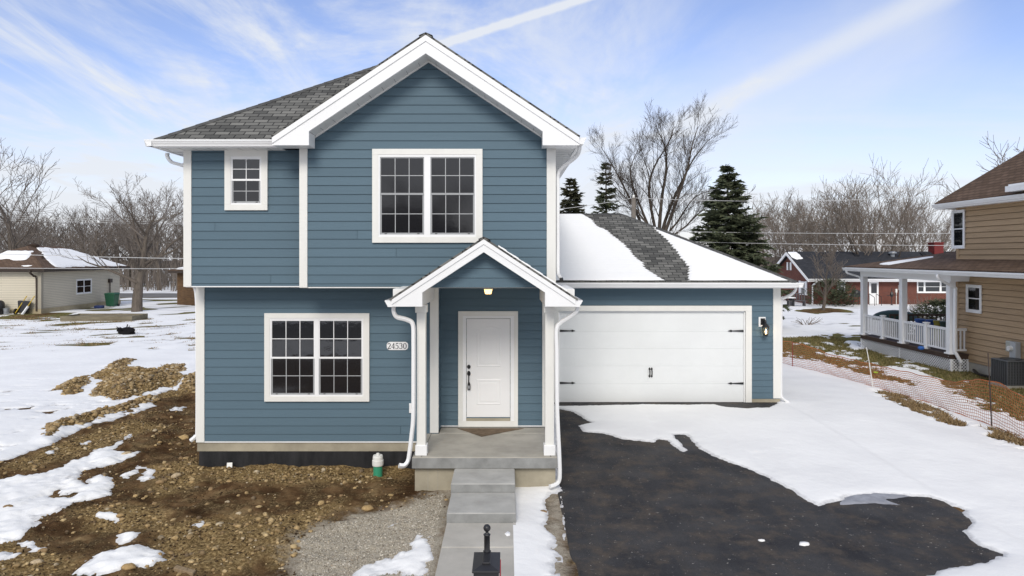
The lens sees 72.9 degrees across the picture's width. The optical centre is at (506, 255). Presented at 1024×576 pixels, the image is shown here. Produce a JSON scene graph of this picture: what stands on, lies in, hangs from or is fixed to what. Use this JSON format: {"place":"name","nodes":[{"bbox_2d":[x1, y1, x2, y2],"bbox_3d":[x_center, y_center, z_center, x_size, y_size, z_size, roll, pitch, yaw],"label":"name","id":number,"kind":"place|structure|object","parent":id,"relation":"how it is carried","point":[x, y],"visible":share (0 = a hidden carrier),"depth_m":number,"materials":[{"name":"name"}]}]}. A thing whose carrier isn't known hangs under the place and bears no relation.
{"place":"outdoors","nodes":[
{"label":"outdoors","id":0,"kind":"place"},
{"bbox_2d":[0,300,4,314],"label":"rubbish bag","id":1,"kind":"object","parent":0,"point":[2,304],"visible":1,"depth_m":47.29,"materials":[{"name":"black"}]},
{"bbox_2d":[0,250,32,259],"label":"roof snow","id":2,"kind":"structure","parent":0,"point":[5,255],"depth_m":49.25,"materials":[{"name":"snow"}]},
{"bbox_2d":[37,247,125,267],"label":"roof snow","id":3,"kind":"structure","parent":0,"point":[60,261],"depth_m":52.49,"materials":[{"name":"snow"}]},
{"bbox_2d":[9,254,182,258],"bbox_3d":[-16.616,0.010,30.000,13.385,0.325,0.027,0,0,0],"label":"wire","id":4,"kind":"object","parent":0,"point":[95,256],"visible":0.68,"depth_m":29.99,"materials":[{"name":"silver metal"}]},
{"bbox_2d":[28,268,182,268],"bbox_3d":[-16.615,0.528,30.000,13.385,0.064,0.023,0,0,0],"label":"wire","id":5,"kind":"object","parent":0,"point":[105,268],"visible":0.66,"depth_m":29.99,"materials":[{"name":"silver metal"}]},
{"bbox_2d":[120,293,176,297],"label":"road","id":6,"kind":"structure","parent":0,"point":[152,295],"depth_m":68.72,"materials":[{"name":"asphalt"}]},
{"bbox_2d":[300,493,442,575],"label":"gravel","id":7,"kind":"structure","parent":0,"point":[402,519],"depth_m":9.73,"materials":[{"name":"gravel"}]},
{"bbox_2d":[435,523,515,575],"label":"path","id":8,"kind":"structure","parent":0,"point":[462,543],"depth_m":9.25,"materials":[{"name":"concrete"}]},
{"bbox_2d":[0,285,1023,575],"bbox_3d":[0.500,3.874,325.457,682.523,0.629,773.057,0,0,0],"label":"ground","id":9,"kind":"structure","parent":0,"point":[312,493],"depth_m":11.12,"materials":[{"name":"soil"}]},
{"bbox_2d":[13,296,34,313],"bbox_3d":[-33.079,3.368,47.572,1.195,1.265,0.544,0,0,0],"label":"wheelbarrow","id":10,"kind":"object","parent":9,"relation":"on","point":[22,304],"visible":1,"depth_m":47.58,"materials":[{"name":"black"}]},
{"bbox_2d":[0,244,129,314],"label":"ranch house","id":11,"kind":"structure","parent":9,"relation":"on","point":[52,290],"depth_m":49.41,"materials":[{"name":"beige plastic"}]},
{"bbox_2d":[76,278,91,294],"bbox_3d":[-32.229,2.320,52.875,0.042,1.160,1.950,0,0,0],"label":"window","id":12,"kind":"structure","parent":11,"relation":"in","point":[83,286],"depth_m":52.81,"materials":[{"name":"white plastic"}]},
{"bbox_2d":[0,314,194,366],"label":"field grass","id":13,"kind":"structure","parent":9,"relation":"on","point":[54,317],"depth_m":37.86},
{"bbox_2d":[60,313,147,320],"bbox_3d":[-25.056,3.855,43.233,4.406,0.390,1.895,0,0,0],"label":"raised bed","id":14,"kind":"object","parent":9,"relation":"on","point":[106,316],"visible":0.8,"depth_m":42.30,"materials":[{"name":"wood"}]},
{"bbox_2d":[82,252,182,290],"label":"underbrush","id":15,"kind":"object","parent":9,"relation":"on","point":[164,277],"visible":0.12,"depth_m":83.19,"materials":[{"name":"brown plant"}]},
{"bbox_2d":[171,214,182,266],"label":"bare tree","id":16,"kind":"object","parent":9,"relation":"on","point":[181,227],"visible":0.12,"depth_m":91.59,"materials":[{"name":"brown plant"}]},
{"bbox_2d":[168,269,194,304],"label":"brick garage","id":17,"kind":"structure","parent":9,"relation":"on","point":[185,296],"depth_m":56.60,"materials":[{"name":"brown"}]},
{"bbox_2d":[173,565,195,575],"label":"plank","id":18,"kind":"object","parent":9,"relation":"on","point":[182,569],"visible":1,"depth_m":8.74,"materials":[{"name":"brown wood"}]},
{"bbox_2d":[0,368,445,575],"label":"pebbles","id":19,"kind":"object","parent":9,"relation":"on","point":[144,515],"visible":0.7,"depth_m":11.06,"materials":[{"name":"gravel"}]},
{"bbox_2d":[0,366,447,575],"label":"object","id":20,"kind":"structure","parent":9,"relation":"on","point":[202,552],"depth_m":11.59,"materials":[{"name":"soil"}]},
{"bbox_2d":[361,505,373,510],"bbox_3d":[-2.210,4.026,11.030,0.209,0.123,0.163,0,0,-17],"label":"fieldstone","id":21,"kind":"object","parent":9,"relation":"on","point":[367,507],"visible":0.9,"depth_m":10.98,"materials":[{"name":"stone"}]},
{"bbox_2d":[372,453,383,476],"bbox_3d":[-2.387,3.925,12.850,0.210,0.550,0.210,0,0,0],"label":"vent pipe","id":22,"kind":"object","parent":9,"relation":"on","point":[377,462],"visible":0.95,"depth_m":12.78,"materials":[{"name":"green"}]},
{"bbox_2d":[144,32,803,490],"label":"house","id":23,"kind":"structure","parent":9,"relation":"on","point":[340,232],"depth_m":13.16,"materials":[{"name":"blue paint"}]},
{"bbox_2d":[224,150,267,209],"bbox_3d":[-4.806,-1.403,12.797,0.792,1.118,0.042,0,0,0],"label":"window","id":24,"kind":"structure","parent":23,"relation":"in","point":[245,171],"depth_m":12.79,"materials":[{"name":"white plastic"}]},
{"bbox_2d":[264,313,369,401],"bbox_3d":[-3.643,1.946,13.317,2.014,1.695,0.042,0,0,0],"label":"window","id":25,"kind":"structure","parent":23,"relation":"in","point":[309,357],"depth_m":13.32,"materials":[{"name":"white plastic"}]},
{"bbox_2d":[387,342,407,349],"bbox_3d":[-2.101,1.730,13.336,0.410,0.158,0.024,0,0,0],"label":"number plate","id":26,"kind":"object","parent":23,"relation":"attached to","point":[397,345],"visible":1,"depth_m":13.33,"materials":[{"name":"white plastic"}]},
{"bbox_2d":[372,149,482,242],"bbox_3d":[-1.431,-1.086,12.517,1.989,1.693,0.042,0,0,0],"label":"window","id":27,"kind":"structure","parent":23,"relation":"in","point":[419,195],"depth_m":12.52,"materials":[{"name":"white plastic"}]},
{"bbox_2d":[458,428,523,436],"bbox_3d":[-0.316,3.402,13.381,1.305,0.008,0.607,0,0,0],"label":"doormat","id":28,"kind":"object","parent":23,"relation":"on","point":[481,432],"visible":1,"depth_m":13.50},
{"bbox_2d":[559,311,744,401],"bbox_3d":[3.763,2.622,17.991,4.833,2.400,0.119,0,0,0],"label":"garage door","id":29,"kind":"structure","parent":23,"relation":"in","point":[605,356],"depth_m":18.01,"materials":[{"name":"metal"}]},
{"bbox_2d":[758,317,769,335],"bbox_3d":[6.637,1.820,17.830,0.236,0.484,0.270,0,0,0],"label":"wall lantern","id":30,"kind":"object","parent":23,"relation":"attached to","point":[762,322],"depth_m":17.85,"materials":[{"name":"black plastic"}]},
{"bbox_2d":[447,469,515,522],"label":"concrete steps","id":31,"kind":"structure","parent":9,"relation":"on","point":[483,495],"depth_m":10.77,"materials":[{"name":"concrete"}]},
{"bbox_2d":[472,524,500,575],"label":"lamp post","id":32,"kind":"object","parent":9,"relation":"on","point":[486,561],"visible":1,"depth_m":6.28,"materials":[{"name":"black"}]},
{"bbox_2d":[0,260,1023,575],"bbox_3d":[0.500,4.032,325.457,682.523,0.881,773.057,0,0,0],"label":"snow","id":33,"kind":"structure","parent":9,"relation":"on","point":[820,438],"depth_m":14.73,"materials":[{"name":"snow"}]},
{"bbox_2d":[0,208,17,252],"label":"bare tree","id":34,"kind":"object","parent":33,"relation":"on","point":[3,247],"visible":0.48,"depth_m":76.64,"materials":[{"name":"brown plant"}]},
{"bbox_2d":[0,209,51,250],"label":"bare tree","id":35,"kind":"object","parent":33,"relation":"on","point":[18,231],"visible":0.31,"depth_m":85.35,"materials":[{"name":"brown plant"}]},
{"bbox_2d":[0,140,65,249],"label":"bare tree","id":36,"kind":"object","parent":33,"relation":"on","point":[11,244],"visible":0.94,"depth_m":60.09,"materials":[{"name":"brown plant"}]},
{"bbox_2d":[0,190,68,249],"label":"bare tree","id":37,"kind":"object","parent":33,"relation":"on","point":[42,242],"visible":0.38,"depth_m":89.18,"materials":[{"name":"brown plant"}]},
{"bbox_2d":[12,214,63,246],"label":"bare tree","id":38,"kind":"object","parent":33,"relation":"on","point":[38,241],"visible":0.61,"depth_m":78.56,"materials":[{"name":"brown plant"}]},
{"bbox_2d":[29,207,76,247],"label":"bare tree","id":39,"kind":"object","parent":33,"relation":"on","point":[52,227],"visible":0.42,"depth_m":100.10,"materials":[{"name":"brown plant"}]},
{"bbox_2d":[36,206,95,250],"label":"bare tree","id":40,"kind":"object","parent":33,"relation":"on","point":[64,226],"visible":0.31,"depth_m":100.99,"materials":[{"name":"brown plant"}]},
{"bbox_2d":[42,203,107,252],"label":"bare tree","id":41,"kind":"object","parent":33,"relation":"on","point":[77,225],"visible":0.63,"depth_m":90.24,"materials":[{"name":"brown plant"}]},
{"bbox_2d":[1,212,182,271],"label":"wood","id":42,"kind":"object","parent":33,"relation":"on","point":[174,254],"visible":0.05,"depth_m":106.28,"materials":[{"name":"brown plant"}]},
{"bbox_2d":[64,202,129,259],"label":"bare tree","id":43,"kind":"object","parent":33,"relation":"on","point":[98,243],"visible":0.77,"depth_m":85.09,"materials":[{"name":"brown plant"}]},
{"bbox_2d":[66,216,141,260],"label":"bare tree","id":44,"kind":"object","parent":33,"relation":"on","point":[80,242],"visible":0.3,"depth_m":88.67,"materials":[{"name":"brown plant"}]},
{"bbox_2d":[77,202,143,259],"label":"bare tree","id":45,"kind":"object","parent":33,"relation":"on","point":[110,214],"visible":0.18,"depth_m":101.39,"materials":[{"name":"brown plant"}]},
{"bbox_2d":[40,173,182,311],"bbox_3d":[-26.690,-0.912,48.861,10.590,10.263,6.356,0,0,-36],"label":"bare tree","id":46,"kind":"object","parent":33,"relation":"on","point":[137,300],"visible":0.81,"depth_m":49.49,"materials":[{"name":"brown plant"}]},
{"bbox_2d":[105,292,119,305],"bbox_3d":[-31.023,3.440,54.510,0.823,1.119,0.881,0,0,0],"label":"wheelie bin","id":47,"kind":"object","parent":33,"relation":"on","point":[111,298],"visible":1,"depth_m":54.18,"materials":[{"name":"green plastic"}]},
{"bbox_2d":[101,227,132,269],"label":"bare tree","id":48,"kind":"object","parent":33,"relation":"on","point":[115,250],"visible":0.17,"depth_m":97.96,"materials":[{"name":"brown plant"}]},
{"bbox_2d":[40,357,195,434],"bbox_3d":[-11.432,3.792,21.084,4.175,0.507,12.135,0,0,-24],"label":"rubble","id":49,"kind":"object","parent":33,"relation":"on","point":[96,412],"visible":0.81,"depth_m":20.42,"materials":[{"name":"stone"}]},
{"bbox_2d":[116,324,134,334],"bbox_3d":[-19.291,3.759,35.109,1.135,0.627,0.683,0,0,0],"label":"root clump","id":50,"kind":"object","parent":33,"relation":"on","point":[127,330],"visible":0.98,"depth_m":34.92,"materials":[{"name":"black wood"}]},
{"bbox_2d":[84,189,168,285],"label":"bare tree","id":51,"kind":"object","parent":33,"relation":"on","point":[129,259],"visible":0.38,"depth_m":91.72,"materials":[{"name":"brown plant"}]},
{"bbox_2d":[121,563,135,569],"bbox_3d":[-4.808,3.967,8.824,0.180,0.106,0.140,0,0,-6],"label":"fieldstone","id":52,"kind":"object","parent":33,"relation":"on","point":[129,566],"visible":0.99,"depth_m":8.79,"materials":[{"name":"stone"}]},
{"bbox_2d":[106,219,153,283],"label":"bare tree","id":53,"kind":"object","parent":33,"relation":"on","point":[136,255],"visible":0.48,"depth_m":82.58,"materials":[{"name":"brown plant"}]},
{"bbox_2d":[120,222,168,285],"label":"bare tree","id":54,"kind":"object","parent":33,"relation":"on","point":[151,250],"visible":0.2,"depth_m":91.92,"materials":[{"name":"brown plant"}]},
{"bbox_2d":[118,177,182,289],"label":"bare tree","id":55,"kind":"object","parent":33,"relation":"on","point":[158,284],"visible":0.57,"depth_m":79.92,"materials":[{"name":"brown plant"}]},
{"bbox_2d":[162,218,182,255],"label":"bare tree","id":56,"kind":"object","parent":33,"relation":"on","point":[178,241],"visible":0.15,"depth_m":92.15,"materials":[{"name":"brown plant"}]},
{"bbox_2d":[560,178,585,213],"bbox_3d":[4.006,-0.412,43.968,4.954,9.227,5.410,0,0,-13],"label":"spruce tree","id":57,"kind":"object","parent":33,"relation":"on","point":[574,199],"visible":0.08,"depth_m":43.69,"materials":[{"name":"green plant"}]},
{"bbox_2d":[591,162,623,213],"bbox_3d":[6.184,-0.913,43.954,4.435,10.227,4.443,0,0,-41],"label":"spruce tree","id":58,"kind":"object","parent":33,"relation":"on","point":[602,197],"visible":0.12,"depth_m":43.80,"materials":[{"name":"green plant"}]},
{"bbox_2d":[631,195,635,218],"bbox_3d":[6.591,0.411,36.000,0.320,7.178,0.304,0,0,0],"label":"utility pole","id":59,"kind":"object","parent":33,"relation":"on","point":[633,207],"visible":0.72,"depth_m":35.91,"materials":[{"name":"grey wood"}]},
{"bbox_2d":[642,195,946,200],"bbox_3d":[19.450,-3.541,38.000,26.028,1.256,0.028,0,0,-9],"label":"wire","id":60,"kind":"object","parent":59,"relation":"attached to","point":[819,200],"visible":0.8,"depth_m":37.69,"materials":[{"name":"silver metal"}]},
{"bbox_2d":[669,231,950,233],"bbox_3d":[18.680,-1.296,38.050,24.491,0.144,0.027,0,0,-9],"label":"wire","id":61,"kind":"object","parent":59,"relation":"attached to","point":[841,233],"visible":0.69,"depth_m":38.17,"materials":[{"name":"silver metal"}]},
{"bbox_2d":[709,242,950,245],"bbox_3d":[18.680,-0.706,38.050,24.491,0.253,0.027,0,0,-9],"label":"wire","id":62,"kind":"object","parent":59,"relation":"attached to","point":[835,244],"visible":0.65,"depth_m":37.87,"materials":[{"name":"silver metal"}]},
{"bbox_2d":[586,90,737,233],"bbox_3d":[9.802,-2.896,43.030,9.649,14.184,4.991,0,0,0],"label":"bare tree","id":63,"kind":"object","parent":33,"relation":"on","point":[673,203],"visible":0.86,"depth_m":42.67,"materials":[{"name":"brown plant"}]},
{"bbox_2d":[672,184,782,244],"bbox_3d":[15.031,-0.537,50.045,6.639,9.492,8.867,0,0,-25],"label":"bare tree","id":64,"kind":"object","parent":33,"relation":"on","point":[753,213],"visible":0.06,"depth_m":47.83,"materials":[{"name":"brown plant"}]},
{"bbox_2d":[689,164,796,319],"bbox_3d":[12.044,-0.437,37.861,6.955,9.276,6.521,0,0,39],"label":"spruce tree","id":65,"kind":"object","parent":33,"relation":"on","point":[719,218],"visible":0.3,"depth_m":37.42,"materials":[{"name":"green plant"}]},
{"bbox_2d":[745,197,810,266],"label":"bare tree","id":66,"kind":"object","parent":33,"relation":"on","point":[781,244],"visible":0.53,"depth_m":67.94,"materials":[{"name":"brown plant"}]},
{"bbox_2d":[748,187,830,260],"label":"bare tree","id":67,"kind":"object","parent":33,"relation":"on","point":[793,223],"visible":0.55,"depth_m":77.66,"materials":[{"name":"brown plant"}]},
{"bbox_2d":[786,293,805,305],"bbox_3d":[23.013,3.470,55.017,1.480,1.060,0.535,0,0,0],"label":"garden bench","id":68,"kind":"object","parent":33,"relation":"on","point":[803,302],"visible":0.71,"depth_m":55.19,"materials":[{"name":"grey"}]},
{"bbox_2d":[757,187,848,257],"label":"bare tree","id":69,"kind":"object","parent":33,"relation":"on","point":[769,205],"visible":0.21,"depth_m":83.80,"materials":[{"name":"brown plant"}]},
{"bbox_2d":[791,318,822,324],"bbox_3d":[17.354,3.745,39.996,1.920,0.468,0.397,0,0,0],"label":"dead branch","id":70,"kind":"object","parent":33,"relation":"on","point":[808,321],"visible":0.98,"depth_m":40.00,"materials":[{"name":"wood"}]},
{"bbox_2d":[676,227,946,265],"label":"wood","id":71,"kind":"object","parent":33,"relation":"on","point":[857,243],"visible":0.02,"depth_m":135.43,"materials":[{"name":"brown plant"}]},
{"bbox_2d":[760,183,880,255],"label":"bare tree","id":72,"kind":"object","parent":33,"relation":"on","point":[807,206],"visible":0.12,"depth_m":98.87,"materials":[{"name":"brown plant"}]},
{"bbox_2d":[751,176,898,259],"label":"bare tree","id":73,"kind":"object","parent":33,"relation":"on","point":[813,236],"visible":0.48,"depth_m":76.98,"materials":[{"name":"brown plant"}]},
{"bbox_2d":[800,278,859,305],"bbox_3d":[26.089,2.838,55.709,4.445,2.266,4.591,0,0,37],"label":"evergreen shrub","id":74,"kind":"object","parent":33,"relation":"on","point":[848,287],"visible":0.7,"depth_m":55.04,"materials":[{"name":"green plant"}]},
{"bbox_2d":[792,192,891,251],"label":"bare tree","id":75,"kind":"object","parent":33,"relation":"on","point":[841,226],"visible":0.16,"depth_m":79.64,"materials":[{"name":"brown plant"}]},
{"bbox_2d":[848,290,859,304],"bbox_3d":[28.015,3.360,56.000,1.100,1.280,0.680,0,0,0],"label":"grill","id":76,"kind":"object","parent":33,"relation":"on","point":[857,292],"visible":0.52,"depth_m":55.76,"materials":[{"name":"black"}]},
{"bbox_2d":[790,173,932,251],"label":"bare tree","id":77,"kind":"object","parent":33,"relation":"on","point":[869,223],"visible":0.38,"depth_m":75.67,"materials":[{"name":"brown plant"}]},
{"bbox_2d":[777,242,946,304],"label":"brick house","id":78,"kind":"structure","parent":33,"relation":"on","point":[799,270],"depth_m":57.27,"materials":[{"name":"brick"}]},
{"bbox_2d":[788,252,802,258],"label":"roof snow","id":79,"kind":"structure","parent":78,"relation":"on","point":[795,255],"depth_m":60.11,"materials":[{"name":"snow"}]},
{"bbox_2d":[869,282,878,303],"bbox_3d":[30.166,2.995,56.975,0.789,1.890,0.050,0,0,0],"label":"door","id":80,"kind":"structure","parent":78,"relation":"in","point":[873,286],"depth_m":56.97,"materials":[{"name":"white plastic"}]},
{"bbox_2d":[917,282,945,292],"bbox_3d":[35.011,2.538,56.979,2.587,1.018,0.042,0,0,0],"label":"window","id":81,"kind":"structure","parent":78,"relation":"in","point":[922,287],"depth_m":56.98,"materials":[{"name":"white plastic"}]},
{"bbox_2d":[791,155,950,256],"bbox_3d":[30.290,-2.429,61.391,14.954,13.459,11.861,0,0,-17],"label":"bare tree","id":82,"kind":"object","parent":33,"relation":"on","point":[854,220],"visible":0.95,"depth_m":60.38,"materials":[{"name":"brown plant"}]},
{"bbox_2d":[851,210,922,251],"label":"bare tree","id":83,"kind":"object","parent":33,"relation":"on","point":[875,248],"visible":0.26,"depth_m":78.39,"materials":[{"name":"brown plant"}]},
{"bbox_2d":[873,310,916,333],"bbox_3d":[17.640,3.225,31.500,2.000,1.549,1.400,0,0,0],"label":"car","id":84,"kind":"object","parent":33,"relation":"on","point":[887,312],"visible":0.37,"depth_m":31.09,"materials":[{"name":"teal"}]},
{"bbox_2d":[869,190,929,251],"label":"bare tree","id":85,"kind":"object","parent":33,"relation":"on","point":[896,224],"visible":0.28,"depth_m":99.49,"materials":[{"name":"brown plant"}]},
{"bbox_2d":[872,215,931,251],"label":"bare tree","id":86,"kind":"object","parent":33,"relation":"on","point":[890,239],"visible":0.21,"depth_m":87.84,"materials":[{"name":"brown plant"}]},
{"bbox_2d":[878,199,950,251],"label":"bare tree","id":87,"kind":"object","parent":33,"relation":"on","point":[914,237],"visible":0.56,"depth_m":79.41,"materials":[{"name":"brown plant"}]},
{"bbox_2d":[885,183,955,251],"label":"bare tree","id":88,"kind":"object","parent":33,"relation":"on","point":[934,229],"visible":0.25,"depth_m":94.23,"materials":[{"name":"brown plant"}]},
{"bbox_2d":[907,294,945,319],"bbox_3d":[23.019,2.994,38.058,2.344,2.131,2.263,0,0,0],"label":"bare shrub","id":89,"kind":"object","parent":33,"relation":"on","point":[920,304],"visible":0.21,"depth_m":37.86,"materials":[{"name":"brown plant"}]},
{"bbox_2d":[910,298,945,333],"bbox_3d":[21.159,3.015,33.410,3.821,1.959,4.043,0,0,0],"label":"evergreen shrub","id":90,"kind":"object","parent":33,"relation":"on","point":[941,303],"visible":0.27,"depth_m":33.63,"materials":[{"name":"green plant"}]},
{"bbox_2d":[930,136,1023,251],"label":"bare tree","id":91,"kind":"object","parent":33,"relation":"on","point":[1002,159],"visible":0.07,"depth_m":40.21,"materials":[{"name":"brown plant"}]},
{"bbox_2d":[810,246,848,309],"bbox_3d":[23.683,1.613,50.852,2.489,5.209,3.297,0,0,-28],"label":"young tree","id":92,"kind":"object","parent":9,"relation":"on","point":[829,258],"visible":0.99,"depth_m":50.57,"materials":[{"name":"brown plant"}]},
{"bbox_2d":[828,290,852,306],"bbox_3d":[26.469,3.340,55.051,1.927,1.386,1.895,0,0,0],"label":"evergreen shrub","id":93,"kind":"object","parent":9,"relation":"on","point":[833,297],"visible":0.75,"depth_m":54.77,"materials":[{"name":"green plant"}]},
{"bbox_2d":[782,335,1023,419],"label":"lawn grass","id":94,"kind":"structure","parent":9,"relation":"on","point":[821,339],"depth_m":25.25,"materials":[{"name":"plant"}]},
{"bbox_2d":[782,341,1023,440],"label":"safety fence","id":95,"kind":"object","parent":9,"relation":"on","point":[973,399],"visible":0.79,"depth_m":18.61,"materials":[{"name":"orange plastic"}]},
{"bbox_2d":[842,151,1023,375],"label":"neighbour house","id":96,"kind":"structure","parent":9,"relation":"on","point":[979,272],"depth_m":23.71,"materials":[{"name":"beige paint"}]},
{"bbox_2d":[915,318,924,339],"bbox_3d":[16.811,2.975,28.200,0.380,0.850,0.380,0,0,0],"label":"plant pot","id":97,"kind":"object","parent":96,"relation":"on","point":[918,320],"visible":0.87,"depth_m":28.08,"materials":[{"name":"blue"}]},
{"bbox_2d":[925,319,933,340],"bbox_3d":[17.031,2.975,27.850,0.380,0.850,0.380,0,0,0],"label":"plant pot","id":98,"kind":"object","parent":96,"relation":"on","point":[930,321],"visible":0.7,"depth_m":27.72,"materials":[{"name":"blue"}]},
{"bbox_2d":[951,209,964,248],"bbox_3d":[15.949,-0.943,24.489,0.042,1.363,0.691,0,0,0],"label":"window","id":99,"kind":"structure","parent":96,"relation":"in","point":[957,216],"depth_m":24.48,"materials":[{"name":"white plastic"}]},
{"bbox_2d":[966,284,981,313],"bbox_3d":[15.949,1.463,23.676,0.042,0.957,0.768,0,0,0],"label":"window","id":100,"kind":"structure","parent":96,"relation":"in","point":[973,293],"depth_m":23.64,"materials":[{"name":"white plastic"}]},
{"bbox_2d":[1006,340,1020,358],"bbox_3d":[15.835,3.166,21.777,0.270,0.969,0.490,0,0,0],"label":"electric meter","id":101,"kind":"object","parent":96,"relation":"attached to","point":[1013,348],"visible":0.81,"depth_m":21.61,"materials":[{"name":"grey"}]},
{"bbox_2d":[877,389,1023,445],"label":"dead grass","id":102,"kind":"structure","parent":9,"relation":"on","point":[920,407],"depth_m":17.06,"materials":[{"name":"plant"}]},
{"bbox_2d":[988,357,1023,388],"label":"air conditioner","id":103,"kind":"object","parent":9,"relation":"on","point":[1007,372],"visible":0.95,"depth_m":20.99,"materials":[{"name":"metal"}]},
{"bbox_2d":[0,0,1023,259],"label":"sky","id":104,"kind":"structure","parent":0,"point":[815,88],"materials":[{"name":"blue"}]},
{"bbox_2d":[498,245,566,290],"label":"roof snow","id":105,"kind":"structure","parent":0,"point":[531,267],"depth_m":11.46,"materials":[{"name":"snow"}]},
{"bbox_2d":[556,214,665,280],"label":"roof snow","id":106,"kind":"structure","parent":0,"point":[590,249],"depth_m":18.67,"materials":[{"name":"snow"}]},
{"bbox_2d":[655,227,785,279],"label":"roof snow","id":107,"kind":"structure","parent":0,"point":[703,263],"depth_m":18.15,"materials":[{"name":"snow"}]},
{"bbox_2d":[554,402,1002,575],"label":"driveway","id":108,"kind":"structure","parent":0,"point":[659,507],"depth_m":10.32,"materials":[{"name":"asphalt"}]},
{"bbox_2d":[840,493,911,504],"bbox_3d":[6.125,3.953,11.300,1.750,0.048,0.720,0,0,0],"label":"slush","id":109,"kind":"object","parent":108,"relation":"on","point":[879,498],"visible":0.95,"depth_m":11.25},
{"bbox_2d":[880,256,932,264],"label":"roof snow","id":110,"kind":"structure","parent":0,"point":[897,262],"depth_m":27.25,"materials":[{"name":"snow"}]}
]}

